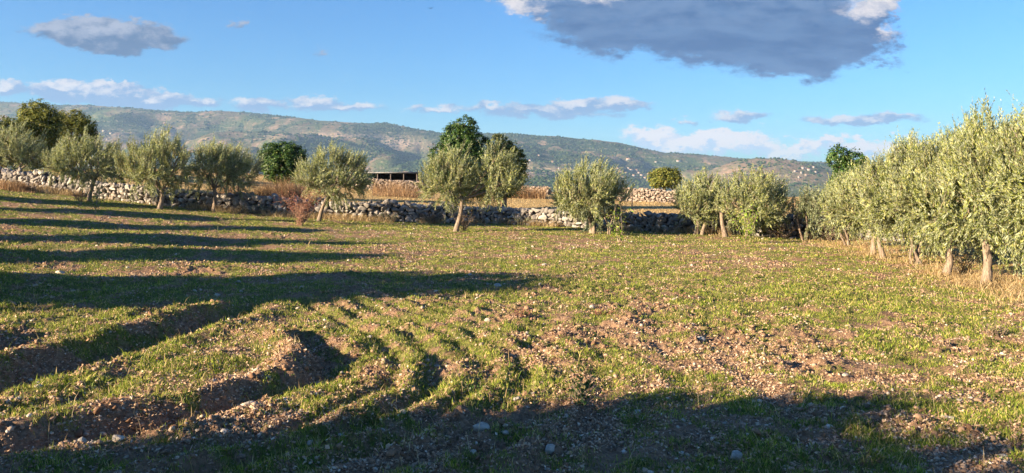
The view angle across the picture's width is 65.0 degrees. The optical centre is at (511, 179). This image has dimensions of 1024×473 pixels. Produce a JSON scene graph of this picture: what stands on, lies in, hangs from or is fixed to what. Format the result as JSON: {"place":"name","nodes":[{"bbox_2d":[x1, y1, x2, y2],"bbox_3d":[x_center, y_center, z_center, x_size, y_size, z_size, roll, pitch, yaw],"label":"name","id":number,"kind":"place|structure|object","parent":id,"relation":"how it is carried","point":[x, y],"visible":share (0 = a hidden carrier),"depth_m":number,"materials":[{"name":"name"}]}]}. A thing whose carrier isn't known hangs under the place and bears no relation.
{"place":"outdoors","nodes":[
{"label":"outdoors","id":0,"kind":"place"},
{"bbox_2d":[0,102,835,196],"bbox_3d":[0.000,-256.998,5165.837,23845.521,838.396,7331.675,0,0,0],"label":"hills","id":1,"kind":"structure","parent":0,"point":[383,162],"depth_m":5828.33,"materials":[{"name":"green plant"}]},
{"bbox_2d":[0,101,844,191],"bbox_3d":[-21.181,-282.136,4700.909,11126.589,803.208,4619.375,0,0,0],"label":"woodland","id":2,"kind":"object","parent":1,"relation":"on","point":[536,178],"visible":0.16,"depth_m":5215.51,"materials":[{"name":"green plant"}]},
{"bbox_2d":[0,169,1023,472],"bbox_3d":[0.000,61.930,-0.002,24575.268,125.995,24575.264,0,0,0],"label":"ground","id":3,"kind":"structure","parent":0,"point":[294,377],"depth_m":11.05,"materials":[{"name":"soil"}]},
{"bbox_2d":[0,115,28,167],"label":"olive tree","id":4,"kind":"object","parent":3,"relation":"on","point":[8,122],"visible":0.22,"depth_m":53.86,"materials":[{"name":"green plant"}]},
{"bbox_2d":[0,118,54,171],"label":"olive tree","id":5,"kind":"object","parent":3,"relation":"on","point":[20,147],"visible":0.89,"depth_m":45.95,"materials":[{"name":"green plant"}]},
{"bbox_2d":[12,180,45,190],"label":"brush","id":6,"kind":"object","parent":3,"relation":"on","point":[33,186],"visible":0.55,"depth_m":40.72,"materials":[{"name":"brown plant"}]},
{"bbox_2d":[13,98,65,170],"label":"almond tree","id":7,"kind":"object","parent":3,"relation":"on","point":[41,117],"visible":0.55,"depth_m":55.60,"materials":[{"name":"green plant"}]},
{"bbox_2d":[56,107,100,170],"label":"almond tree","id":8,"kind":"object","parent":3,"relation":"on","point":[73,122],"visible":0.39,"depth_m":59.63,"materials":[{"name":"green plant"}]},
{"bbox_2d":[71,190,91,201],"bbox_3d":[-19.888,0.736,37.058,0.904,0.650,0.686,0,0,0],"label":"brush","id":9,"kind":"object","parent":3,"relation":"on","point":[83,196],"visible":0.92,"depth_m":37.00,"materials":[{"name":"green plant"}]},
{"bbox_2d":[77,437,86,442],"bbox_3d":[-3.305,2.008,6.190,0.066,0.059,0.086,17,-3,1],"label":"field stone","id":10,"kind":"object","parent":3,"relation":"on","point":[83,439],"visible":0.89,"depth_m":6.17,"materials":[{"name":"white stone"}]},
{"bbox_2d":[37,126,130,201],"bbox_3d":[-19.869,-0.762,37.545,3.791,3.784,3.762,0,0,0],"label":"olive tree","id":11,"kind":"object","parent":3,"relation":"on","point":[63,159],"visible":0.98,"depth_m":37.00,"materials":[{"name":"green plant"}]},
{"bbox_2d":[79,189,104,213],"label":"sapling","id":12,"kind":"object","parent":3,"relation":"on","point":[94,206],"visible":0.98,"depth_m":31.23,"materials":[{"name":"green plant"}]},
{"bbox_2d":[82,169,112,202],"bbox_3d":[-18.543,0.317,36.141,1.255,1.657,1.528,0,0,0],"label":"shrub","id":13,"kind":"object","parent":3,"relation":"on","point":[98,187],"visible":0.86,"depth_m":36.15,"materials":[{"name":"beige plant"}]},
{"bbox_2d":[96,136,137,183],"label":"olive tree","id":14,"kind":"object","parent":3,"relation":"on","point":[120,178],"visible":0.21,"depth_m":44.24,"materials":[{"name":"green plant"}]},
{"bbox_2d":[112,435,124,441],"bbox_3d":[-3.068,2.016,6.266,0.094,0.057,0.077,8,-1,-9],"label":"field stone","id":15,"kind":"object","parent":3,"relation":"on","point":[120,437],"visible":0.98,"depth_m":6.24,"materials":[{"name":"white stone"}]},
{"bbox_2d":[109,123,206,209],"bbox_3d":[-15.804,-0.686,36.155,4.212,4.296,4.191,0,0,0],"label":"olive tree","id":16,"kind":"object","parent":3,"relation":"on","point":[146,166],"visible":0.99,"depth_m":35.69,"materials":[{"name":"green plant"}]},
{"bbox_2d":[186,131,259,210],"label":"olive tree","id":17,"kind":"object","parent":3,"relation":"on","point":[220,158],"visible":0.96,"depth_m":38.03,"materials":[{"name":"green plant"}]},
{"bbox_2d":[215,218,232,224],"bbox_3d":[-11.237,1.624,31.380,0.641,0.358,0.682,0,0,-17],"label":"twig heap","id":18,"kind":"object","parent":3,"relation":"on","point":[222,222],"visible":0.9,"depth_m":31.28,"materials":[{"name":"brown plant"}]},
{"bbox_2d":[214,144,267,191],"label":"olive tree","id":19,"kind":"object","parent":3,"relation":"on","point":[255,170],"visible":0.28,"depth_m":42.89,"materials":[{"name":"green plant"}]},
{"bbox_2d":[240,401,255,407],"bbox_3d":[-2.412,2.071,7.375,0.160,0.104,0.120,0,0,-27],"label":"field stone","id":20,"kind":"object","parent":3,"relation":"on","point":[245,403],"visible":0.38,"depth_m":7.31,"materials":[{"name":"white stone"}]},
{"bbox_2d":[242,202,275,213],"bbox_3d":[-12.021,1.338,38.002,1.736,0.695,1.522,0,0,0],"label":"brush","id":21,"kind":"object","parent":3,"relation":"on","point":[256,211],"visible":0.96,"depth_m":37.91,"materials":[{"name":"green plant"}]},
{"bbox_2d":[256,141,308,191],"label":"carob tree","id":22,"kind":"object","parent":3,"relation":"on","point":[280,162],"visible":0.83,"depth_m":51.21,"materials":[{"name":"green plant"}]},
{"bbox_2d":[269,185,325,222],"bbox_3d":[-8.967,1.032,34.000,1.959,1.750,2.115,0,0,-38],"label":"red bush","id":23,"kind":"object","parent":3,"relation":"on","point":[313,199],"visible":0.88,"depth_m":34.03,"materials":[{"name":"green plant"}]},
{"bbox_2d":[292,203,311,225],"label":"dead stalks","id":24,"kind":"object","parent":3,"relation":"on","point":[300,217],"visible":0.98,"depth_m":32.10,"materials":[{"name":"brown plant"}]},
{"bbox_2d":[286,136,376,221],"bbox_3d":[-7.808,-0.054,35.431,3.581,4.035,3.971,0,0,10],"label":"olive tree","id":25,"kind":"object","parent":3,"relation":"on","point":[318,179],"visible":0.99,"depth_m":35.05,"materials":[{"name":"green plant"}]},
{"bbox_2d":[331,175,425,191],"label":"drystone wall","id":26,"kind":"structure","parent":3,"relation":"on","point":[382,182],"depth_m":69.73,"materials":[{"name":"stone"}]},
{"bbox_2d":[368,212,405,221],"bbox_3d":[-5.973,1.751,37.993,1.552,0.599,1.641,0,0,-43],"label":"brush","id":27,"kind":"object","parent":3,"relation":"on","point":[391,216],"visible":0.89,"depth_m":37.94,"materials":[{"name":"brown plant"}]},
{"bbox_2d":[365,172,420,180],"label":"shed","id":28,"kind":"structure","parent":3,"relation":"on","point":[404,176],"depth_m":109.94,"materials":[{"name":"grey concrete"}]},
{"bbox_2d":[0,176,827,218],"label":"tall dry grass","id":29,"kind":"structure","parent":3,"relation":"on","point":[401,192],"depth_m":42.57,"materials":[{"name":"beige plant"}]},
{"bbox_2d":[419,209,444,223],"bbox_3d":[-3.903,1.751,38.486,1.053,0.796,0.971,0,0,28],"label":"brush","id":30,"kind":"object","parent":3,"relation":"on","point":[433,216],"visible":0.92,"depth_m":38.51,"materials":[{"name":"green plant"}]},
{"bbox_2d":[427,113,496,204],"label":"carob tree","id":31,"kind":"object","parent":3,"relation":"on","point":[469,134],"visible":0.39,"depth_m":49.33,"materials":[{"name":"green plant"}]},
{"bbox_2d":[450,210,474,230],"bbox_3d":[-2.091,1.709,33.656,1.599,1.013,1.008,0,0,-34],"label":"leafy sucker","id":32,"kind":"object","parent":3,"relation":"on","point":[465,225],"visible":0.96,"depth_m":33.60,"materials":[{"name":"green plant"}]},
{"bbox_2d":[459,376,483,394],"bbox_3d":[-0.395,2.129,8.176,0.303,0.269,0.153,0,0,-24],"label":"green weed","id":33,"kind":"object","parent":3,"relation":"on","point":[471,390],"visible":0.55,"depth_m":8.17,"materials":[{"name":"green plant"}]},
{"bbox_2d":[412,135,535,231],"bbox_3d":[-1.600,0.197,33.520,5.317,4.197,2.949,0,0,0],"label":"olive tree","id":34,"kind":"object","parent":3,"relation":"on","point":[459,182],"visible":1,"depth_m":33.22,"materials":[{"name":"green plant"}]},
{"bbox_2d":[473,422,489,431],"bbox_3d":[-0.268,2.146,6.982,0.151,0.083,0.131,-7,2,11],"label":"field stone","id":35,"kind":"object","parent":3,"relation":"on","point":[483,425],"visible":0.79,"depth_m":6.95,"materials":[{"name":"grey stone"}]},
{"bbox_2d":[0,166,1003,244],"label":"drystone wall","id":36,"kind":"structure","parent":3,"relation":"on","point":[121,192],"depth_m":38.72,"materials":[{"name":"stone"}]},
{"bbox_2d":[489,133,529,206],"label":"almond tree","id":37,"kind":"object","parent":3,"relation":"on","point":[509,145],"visible":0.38,"depth_m":51.61,"materials":[{"name":"green plant"}]},
{"bbox_2d":[0,168,1022,359],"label":"dry grass","id":38,"kind":"structure","parent":3,"relation":"on","point":[534,201],"depth_m":56.19,"materials":[{"name":"beige plant"}]},
{"bbox_2d":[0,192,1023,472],"bbox_3d":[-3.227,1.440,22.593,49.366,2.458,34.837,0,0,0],"label":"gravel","id":39,"kind":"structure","parent":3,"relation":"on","point":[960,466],"depth_m":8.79,"materials":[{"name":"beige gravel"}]},
{"bbox_2d":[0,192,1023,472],"bbox_3d":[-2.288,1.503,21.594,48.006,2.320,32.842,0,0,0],"label":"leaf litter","id":40,"kind":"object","parent":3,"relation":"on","point":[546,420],"visible":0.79,"depth_m":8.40,"materials":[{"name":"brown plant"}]},
{"bbox_2d":[1,178,1023,472],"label":"dead stalks","id":41,"kind":"object","parent":3,"relation":"on","point":[369,218],"visible":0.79,"depth_m":14.64,"materials":[{"name":"plant"}]},
{"bbox_2d":[502,215,536,224],"bbox_3d":[0.396,1.936,38.836,1.681,0.626,1.160,0,0,-15],"label":"brush","id":42,"kind":"object","parent":3,"relation":"on","point":[524,222],"visible":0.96,"depth_m":38.72,"materials":[{"name":"brown plant"}]},
{"bbox_2d":[506,305,532,316],"bbox_3d":[0.120,2.113,12.867,0.420,0.242,0.325,0,0,0],"label":"red weed","id":43,"kind":"object","parent":3,"relation":"on","point":[516,314],"visible":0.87,"depth_m":12.83,"materials":[{"name":"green plant"}]},
{"bbox_2d":[521,185,551,194],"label":"drystone wall","id":44,"kind":"structure","parent":3,"relation":"on","point":[547,188],"depth_m":74.13,"materials":[{"name":"stone"}]},
{"bbox_2d":[545,444,554,454],"bbox_3d":[0.317,2.171,6.472,0.118,0.081,0.104,-8,-7,5],"label":"field stone","id":45,"kind":"object","parent":3,"relation":"on","point":[550,447],"visible":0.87,"depth_m":6.44,"materials":[{"name":"grey stone"}]},
{"bbox_2d":[563,368,595,408],"bbox_3d":[0.653,2.021,7.809,0.321,0.416,0.347,0,0,0],"label":"green weed","id":46,"kind":"object","parent":3,"relation":"on","point":[577,384],"visible":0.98,"depth_m":7.77,"materials":[{"name":"green plant"}]},
{"bbox_2d":[545,147,636,233],"bbox_3d":[3.357,0.513,33.921,3.940,3.798,4.577,0,0,0],"label":"olive tree","id":47,"kind":"object","parent":3,"relation":"on","point":[586,193],"visible":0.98,"depth_m":33.17,"materials":[{"name":"green plant"}]},
{"bbox_2d":[577,198,629,234],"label":"olive tree","id":48,"kind":"object","parent":3,"relation":"on","point":[584,215],"visible":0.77,"depth_m":33.26,"materials":[{"name":"green plant"}]},
{"bbox_2d":[591,306,620,315],"bbox_3d":[1.548,2.191,13.338,0.504,0.199,0.328,0,0,0],"label":"red weed","id":49,"kind":"object","parent":3,"relation":"on","point":[600,312],"visible":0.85,"depth_m":13.26,"materials":[{"name":"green plant"}]},
{"bbox_2d":[596,199,633,241],"bbox_3d":[3.712,1.521,28.997,1.391,1.638,1.227,0,0,0],"label":"leafy sucker","id":50,"kind":"object","parent":3,"relation":"on","point":[617,228],"visible":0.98,"depth_m":29.04,"materials":[{"name":"green plant"}]},
{"bbox_2d":[618,187,691,202],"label":"drystone wall","id":51,"kind":"structure","parent":3,"relation":"on","point":[648,195],"depth_m":64.57,"materials":[{"name":"stone"}]},
{"bbox_2d":[634,215,689,232],"bbox_3d":[6.582,1.965,35.522,2.667,0.886,1.941,0,0,38],"label":"brush","id":52,"kind":"object","parent":3,"relation":"on","point":[658,229],"visible":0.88,"depth_m":35.53,"materials":[{"name":"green plant"}]},
{"bbox_2d":[645,165,683,189],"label":"carob tree","id":53,"kind":"object","parent":3,"relation":"on","point":[664,178],"visible":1,"depth_m":79.40,"materials":[{"name":"green plant"}]},
{"bbox_2d":[667,163,730,234],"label":"olive tree","id":54,"kind":"object","parent":3,"relation":"on","point":[699,195],"visible":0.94,"depth_m":33.89,"materials":[{"name":"green plant"}]},
{"bbox_2d":[697,336,705,341],"bbox_3d":[2.658,2.232,11.318,0.136,0.074,0.118,2,4,32],"label":"field stone","id":55,"kind":"object","parent":3,"relation":"on","point":[700,338],"visible":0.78,"depth_m":11.28,"materials":[{"name":"white stone"}]},
{"bbox_2d":[730,450,742,459],"bbox_3d":[1.813,2.224,6.472,0.118,0.081,0.104,3,-3,5],"label":"field stone","id":56,"kind":"object","parent":3,"relation":"on","point":[735,454],"visible":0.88,"depth_m":6.44,"materials":[{"name":"grey stone"}]},
{"bbox_2d":[729,196,766,242],"bbox_3d":[8.983,1.514,30.600,1.641,1.812,1.392,0,0,0],"label":"leafy sucker","id":57,"kind":"object","parent":3,"relation":"on","point":[747,230],"visible":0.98,"depth_m":30.29,"materials":[{"name":"green plant"}]},
{"bbox_2d":[706,164,796,236],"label":"olive tree","id":58,"kind":"object","parent":3,"relation":"on","point":[758,191],"visible":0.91,"depth_m":32.76,"materials":[{"name":"green plant"}]},
{"bbox_2d":[764,223,800,238],"bbox_3d":[11.231,2.062,33.288,1.549,0.858,1.415,0,0,0],"label":"brush","id":59,"kind":"object","parent":3,"relation":"on","point":[777,232],"visible":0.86,"depth_m":33.24,"materials":[{"name":"green plant"}]},
{"bbox_2d":[788,181,833,239],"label":"olive tree","id":60,"kind":"object","parent":3,"relation":"on","point":[809,207],"visible":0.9,"depth_m":32.55,"materials":[{"name":"green plant"}]},
{"bbox_2d":[811,221,842,240],"bbox_3d":[12.911,1.995,32.279,1.408,1.025,1.441,0,0,-41],"label":"brush","id":61,"kind":"object","parent":3,"relation":"on","point":[829,237],"visible":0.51,"depth_m":32.37,"materials":[{"name":"beige plant"}]},
{"bbox_2d":[814,164,868,245],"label":"olive tree","id":62,"kind":"object","parent":3,"relation":"on","point":[828,201],"visible":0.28,"depth_m":29.76,"materials":[{"name":"green plant"}]},
{"bbox_2d":[824,142,866,186],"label":"carob tree","id":63,"kind":"object","parent":3,"relation":"on","point":[842,160],"visible":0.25,"depth_m":43.72,"materials":[{"name":"green plant"}]},
{"bbox_2d":[820,154,898,254],"bbox_3d":[12.001,0.826,26.388,3.084,3.553,2.727,0,0,-20],"label":"olive tree","id":64,"kind":"object","parent":3,"relation":"on","point":[847,194],"visible":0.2,"depth_m":26.53,"materials":[{"name":"green plant"}]},
{"bbox_2d":[845,173,909,258],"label":"olive tree","id":65,"kind":"object","parent":3,"relation":"on","point":[879,242],"visible":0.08,"depth_m":25.20,"materials":[{"name":"green plant"}]},
{"bbox_2d":[848,125,953,263],"bbox_3d":[11.746,0.469,23.225,3.376,4.182,3.198,0,0,0],"label":"olive tree","id":66,"kind":"object","parent":3,"relation":"on","point":[886,215],"visible":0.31,"depth_m":23.29,"materials":[{"name":"green plant"}]},
{"bbox_2d":[827,238,1023,307],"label":"dry grass","id":67,"kind":"structure","parent":3,"relation":"on","point":[954,275],"depth_m":18.90,"materials":[{"name":"beige plant"}]},
{"bbox_2d":[874,111,1008,274],"bbox_3d":[11.272,0.462,20.287,2.921,4.442,3.585,0,0,-31],"label":"olive tree","id":68,"kind":"object","parent":3,"relation":"on","point":[916,201],"visible":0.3,"depth_m":20.28,"materials":[{"name":"green plant"}]},
{"bbox_2d":[942,249,982,274],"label":"prunings","id":69,"kind":"object","parent":3,"relation":"on","point":[961,265],"visible":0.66,"depth_m":20.73,"materials":[{"name":"brown plant"}]},
{"bbox_2d":[922,88,1023,285],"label":"olive tree","id":70,"kind":"object","parent":3,"relation":"on","point":[969,153],"visible":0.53,"depth_m":18.39,"materials":[{"name":"green plant"}]},
{"bbox_2d":[963,240,997,257],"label":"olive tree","id":71,"kind":"object","parent":3,"relation":"on","point":[994,256],"depth_m":25.91,"materials":[{"name":"green plant"}]},
{"bbox_2d":[964,90,1023,284],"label":"olive tree","id":72,"kind":"object","parent":3,"relation":"on","point":[1006,152],"visible":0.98,"depth_m":16.85,"materials":[{"name":"green plant"}]},
{"bbox_2d":[980,322,1008,336],"bbox_3d":[7.348,2.285,12.197,0.450,0.270,0.294,0,0,-15],"label":"dead thistle","id":73,"kind":"object","parent":3,"relation":"on","point":[1000,334],"visible":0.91,"depth_m":12.19,"materials":[{"name":"beige plant"}]},
{"bbox_2d":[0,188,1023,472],"bbox_3d":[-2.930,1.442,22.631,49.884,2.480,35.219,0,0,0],"label":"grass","id":74,"kind":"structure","parent":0,"point":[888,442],"depth_m":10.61,"materials":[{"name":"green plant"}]},
{"bbox_2d":[0,0,1023,163],"label":"sky","id":75,"kind":"structure","parent":0,"point":[789,79],"materials":[{"name":"blue"}]}
]}

